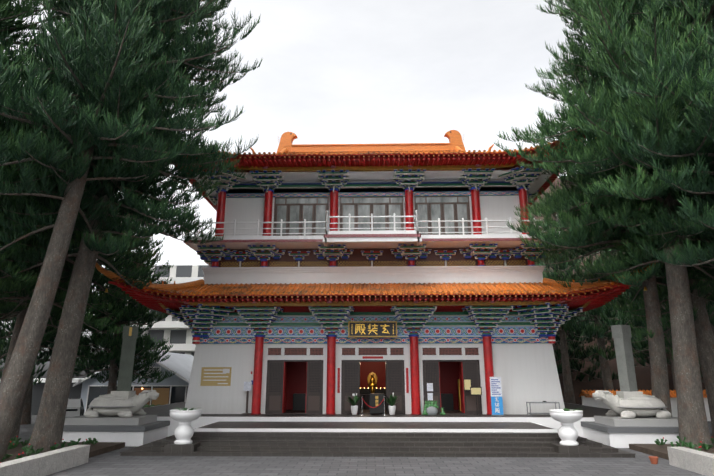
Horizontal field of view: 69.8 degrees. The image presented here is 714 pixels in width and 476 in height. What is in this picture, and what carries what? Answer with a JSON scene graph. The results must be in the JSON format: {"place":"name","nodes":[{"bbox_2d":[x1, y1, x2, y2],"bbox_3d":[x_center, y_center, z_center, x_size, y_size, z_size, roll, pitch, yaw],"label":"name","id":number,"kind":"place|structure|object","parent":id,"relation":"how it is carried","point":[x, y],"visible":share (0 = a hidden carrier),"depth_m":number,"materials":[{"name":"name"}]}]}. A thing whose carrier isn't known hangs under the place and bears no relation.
{"place":"outdoors","nodes":[
{"label":"outdoors","id":0,"kind":"place"},
{"bbox_2d":[125,265,210,355],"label":"pale building","id":1,"kind":"structure","parent":0,"point":[177,332],"depth_m":72.12,"materials":[{"name":"grey paint"}]},
{"bbox_2d":[200,348,481,413],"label":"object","id":2,"kind":"object","parent":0,"point":[277,381],"visible":0.88,"depth_m":29.69,"materials":[{"name":"brown wood"}]},
{"bbox_2d":[0,0,711,377],"label":"sky","id":3,"kind":"structure","parent":0,"point":[329,71],"materials":[{"name":"white"}]},
{"bbox_2d":[0,0,713,462],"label":"trees","id":4,"kind":"object","parent":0,"point":[680,68],"depth_m":22.30,"materials":[{"name":"green plant"}]},
{"bbox_2d":[18,415,713,475],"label":"plaza ground","id":5,"kind":"structure","parent":0,"point":[113,463],"depth_m":18.80,"materials":[{"name":"grey stone"}]},
{"bbox_2d":[65,398,83,416],"bbox_3d":[-21.832,13.018,38.931,1.820,1.490,4.030,6,-16,-23],"label":"white car","id":6,"kind":"object","parent":5,"relation":"on","point":[75,406],"visible":0.44,"depth_m":38.11,"materials":[{"name":"white paint"}]},
{"bbox_2d":[0,350,193,414],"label":"grey gable shop","id":7,"kind":"structure","parent":5,"relation":"on","point":[172,389],"depth_m":43.19,"materials":[{"name":"white paint"}]},
{"bbox_2d":[0,442,713,475],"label":"granite kerb blocks","id":8,"kind":"structure","parent":5,"relation":"on","point":[79,453],"depth_m":18.25,"materials":[{"name":"stone"}]},
{"bbox_2d":[0,436,713,462],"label":"bed plants","id":9,"kind":"object","parent":8,"relation":"on","point":[94,441],"visible":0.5,"depth_m":21.25,"materials":[{"name":"green plant"}]},
{"bbox_2d":[98,402,634,457],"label":"entrance steps","id":10,"kind":"structure","parent":5,"relation":"on","point":[407,435],"depth_m":22.77,"materials":[{"name":"stone"}]},
{"bbox_2d":[170,408,201,443],"bbox_3d":[-7.405,8.058,22.002,1.340,1.435,1.340,0,-15,1],"label":"urn planter","id":11,"kind":"object","parent":10,"relation":"on","point":[184,430],"visible":1,"depth_m":21.65,"materials":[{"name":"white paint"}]},
{"bbox_2d":[347,393,360,414],"bbox_3d":[-0.257,9.287,28.664,0.844,1.183,1.009,5,-16,-18],"label":"potted plant","id":12,"kind":"object","parent":10,"relation":"on","point":[354,408],"visible":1,"depth_m":28.48,"materials":[{"name":"white plant"}]},
{"bbox_2d":[242,380,481,414],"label":"posted notices","id":13,"kind":"object","parent":10,"relation":"on","point":[476,391],"visible":1,"depth_m":28.99,"materials":[{"name":"beige paper"}]},
{"bbox_2d":[360,396,384,414],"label":"rope stanchions","id":14,"kind":"object","parent":10,"relation":"on","point":[374,407],"visible":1,"depth_m":28.42,"materials":[{"name":"red fabric"}]},
{"bbox_2d":[185,334,564,414],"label":"temple ground storey walls","id":15,"kind":"structure","parent":10,"relation":"on","point":[527,372],"depth_m":29.54,"materials":[{"name":"white paint"}]},
{"bbox_2d":[348,321,396,337],"bbox_3d":[0.909,5.314,29.764,2.840,0.937,0.264,0,-15,1],"label":"name plaque","id":16,"kind":"object","parent":15,"relation":"attached to","point":[372,329],"visible":1,"depth_m":29.72,"materials":[{"name":"black"}]},
{"bbox_2d":[282,362,464,412],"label":"doorways","id":17,"kind":"structure","parent":15,"relation":"in","point":[372,377],"depth_m":33.26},
{"bbox_2d":[166,300,582,344],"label":"bracketed entablature","id":18,"kind":"structure","parent":15,"relation":"on","point":[240,325],"depth_m":30.06,"materials":[{"name":"multicoloured"}]},
{"bbox_2d":[95,262,657,314],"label":"lower roof","id":19,"kind":"structure","parent":18,"relation":"on","point":[586,296],"depth_m":28.43,"materials":[{"name":"orange tile"}]},
{"bbox_2d":[183,210,562,284],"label":"balcony","id":20,"kind":"structure","parent":19,"relation":"on","point":[380,256],"depth_m":31.11,"materials":[{"name":"white paint"}]},
{"bbox_2d":[196,163,551,235],"bbox_3d":[1.057,-0.477,37.751,23.337,4.950,14.097,0,-15,1],"label":"upper storey","id":21,"kind":"object","parent":20,"relation":"on","point":[279,195],"visible":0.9,"depth_m":32.86,"materials":[{"name":"white paint"}]},
{"bbox_2d":[174,130,595,210],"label":"upper roof","id":22,"kind":"structure","parent":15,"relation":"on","point":[451,155],"depth_m":31.81,"materials":[{"name":"orange tile"}]},
{"bbox_2d":[370,393,383,414],"bbox_3d":[1.129,9.432,29.082,0.820,1.120,0.508,0,-15,1],"label":"donation box","id":23,"kind":"object","parent":10,"relation":"on","point":[376,400],"visible":0.92,"depth_m":28.85,"materials":[{"name":"black wood"}]},
{"bbox_2d":[383,393,398,414],"bbox_3d":[1.944,9.250,28.563,1.037,1.202,1.003,0,-15,1],"label":"potted plant","id":24,"kind":"object","parent":10,"relation":"on","point":[391,402],"visible":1,"depth_m":28.40,"materials":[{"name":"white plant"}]},
{"bbox_2d":[422,400,445,414],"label":"frog statues","id":25,"kind":"object","parent":10,"relation":"on","point":[430,407],"visible":0.98,"depth_m":28.41,"materials":[{"name":"green"}]},
{"bbox_2d":[490,377,503,415],"bbox_3d":[7.708,8.736,28.282,0.680,2.050,0.100,0,-15,1],"label":"roll up banner","id":26,"kind":"object","parent":10,"relation":"on","point":[496,396],"visible":1,"depth_m":28.25,"materials":[{"name":"blue plastic"}]},
{"bbox_2d":[526,401,559,416],"bbox_3d":[10.089,9.237,27.726,1.600,0.795,0.600,0,-15,1],"label":"metal table","id":27,"kind":"object","parent":10,"relation":"on","point":[530,413],"visible":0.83,"depth_m":27.52,"materials":[{"name":"grey metal"}]},
{"bbox_2d":[549,408,582,445],"bbox_3d":[8.909,7.957,21.626,1.378,1.436,1.340,0,-15,1],"label":"urn planter","id":28,"kind":"object","parent":10,"relation":"on","point":[567,430],"visible":1,"depth_m":21.28,"materials":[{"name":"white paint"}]},
{"bbox_2d":[62,415,711,447],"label":"statue pedestals","id":29,"kind":"object","parent":5,"relation":"on","point":[611,431],"visible":0.65,"depth_m":24.25,"materials":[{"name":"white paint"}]},
{"bbox_2d":[84,326,158,417],"bbox_3d":[-11.922,6.851,26.424,3.660,4.510,1.971,0,-15,1],"label":"turtle stele statue","id":30,"kind":"object","parent":29,"relation":"on","point":[123,401],"visible":1,"depth_m":25.86,"materials":[{"name":"stone"}]},
{"bbox_2d":[592,325,671,418],"bbox_3d":[13.591,6.693,25.836,3.660,4.510,1.971,0,-15,1],"label":"turtle stele statue","id":31,"kind":"object","parent":29,"relation":"on","point":[628,400],"visible":0.98,"depth_m":25.35,"materials":[{"name":"stone"}]},
{"bbox_2d":[579,390,710,420],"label":"garden wall","id":32,"kind":"structure","parent":5,"relation":"on","point":[588,399],"depth_m":37.72,"materials":[{"name":"white paint"}]},
{"bbox_2d":[648,456,658,463],"bbox_3d":[11.242,8.419,19.373,0.340,0.250,0.340,0,-15,1],"label":"terracotta pot","id":33,"kind":"object","parent":5,"relation":"on","point":[653,459],"visible":1,"depth_m":19.28,"materials":[{"name":"brown ceramic"}]},
{"bbox_2d":[529,178,705,404],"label":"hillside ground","id":34,"kind":"structure","parent":0,"point":[643,377],"depth_m":47.30,"materials":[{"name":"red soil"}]}
]}

